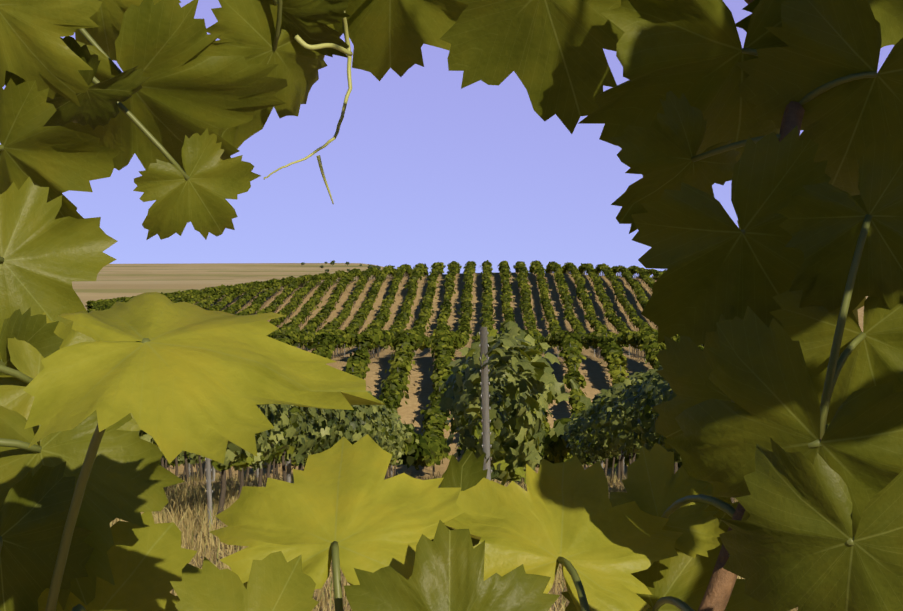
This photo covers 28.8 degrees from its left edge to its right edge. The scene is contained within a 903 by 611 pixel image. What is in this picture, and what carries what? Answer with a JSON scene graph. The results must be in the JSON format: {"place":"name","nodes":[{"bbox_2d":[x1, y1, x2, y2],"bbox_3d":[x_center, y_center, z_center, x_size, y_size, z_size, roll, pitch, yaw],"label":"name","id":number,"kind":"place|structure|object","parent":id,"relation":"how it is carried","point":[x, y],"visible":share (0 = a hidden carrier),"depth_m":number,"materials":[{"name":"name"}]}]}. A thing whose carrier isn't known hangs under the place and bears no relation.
{"place":"outdoors","nodes":[
{"label":"outdoors","id":0,"kind":"place"},
{"bbox_2d":[299,260,394,276],"bbox_3d":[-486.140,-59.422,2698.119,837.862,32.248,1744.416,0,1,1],"label":"distant trees","id":1,"kind":"object","parent":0,"point":[346,263],"visible":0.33,"depth_m":2973.23,"materials":[{"name":"green plant"}]},
{"bbox_2d":[0,0,893,277],"label":"sky","id":2,"kind":"structure","parent":0,"point":[419,167],"materials":[{"name":"blue"}]},
{"bbox_2d":[72,263,867,610],"bbox_3d":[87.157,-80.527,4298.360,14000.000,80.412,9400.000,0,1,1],"label":"terrain","id":3,"kind":"structure","parent":0,"point":[112,281],"depth_m":226.88,"materials":[{"name":"soil"}]},
{"bbox_2d":[205,457,212,528],"bbox_3d":[-2.270,1.549,16.379,0.109,1.570,0.032,0,1,1],"label":"vineyard stake","id":4,"kind":"object","parent":3,"relation":"on","point":[209,490],"visible":0.38,"depth_m":16.37,"materials":[{"name":"metal"}]},
{"bbox_2d":[136,328,704,469],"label":"vine leaves","id":5,"kind":"object","parent":3,"relation":"on","point":[430,448],"visible":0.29,"depth_m":100.82,"materials":[{"name":"green plant"}]},
{"bbox_2d":[188,332,702,482],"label":"vineyard posts","id":6,"kind":"object","parent":3,"relation":"on","point":[288,468],"visible":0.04,"depth_m":35.11,"materials":[{"name":"wood"}]},
{"bbox_2d":[161,269,734,525],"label":"vine trunks","id":7,"kind":"object","parent":3,"relation":"on","point":[620,471],"visible":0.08,"depth_m":36.24,"materials":[{"name":"brown plant"}]},
{"bbox_2d":[87,262,702,463],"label":"grapevines","id":8,"kind":"object","parent":7,"relation":"on","point":[400,369],"visible":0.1,"depth_m":208.24,"materials":[{"name":"green plant"}]},
{"bbox_2d":[85,260,704,350],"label":"vineyard rows","id":9,"kind":"object","parent":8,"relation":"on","point":[316,321],"visible":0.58,"depth_m":229.15,"materials":[{"name":"green plant"}]},
{"bbox_2d":[1,321,829,485],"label":"vine leaves","id":10,"kind":"object","parent":7,"relation":"on","point":[616,420],"visible":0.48,"depth_m":18.52,"materials":[{"name":"green plant"}]},
{"bbox_2d":[0,0,902,610],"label":"vine","id":11,"kind":"object","parent":3,"relation":"on","point":[766,300],"visible":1,"depth_m":0.81,"materials":[{"name":"green plant"}]},
{"bbox_2d":[109,468,797,610],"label":"dry grass","id":12,"kind":"structure","parent":3,"relation":"on","point":[182,495],"depth_m":16.27,"materials":[{"name":"beige plant"}]},
{"bbox_2d":[479,327,491,479],"bbox_3d":[0.277,1.197,14.037,0.115,2.050,0.066,0,1,1],"label":"vineyard end post","id":13,"kind":"object","parent":3,"relation":"on","point":[484,384],"visible":0.67,"depth_m":14.02,"materials":[{"name":"metal"}]}
]}

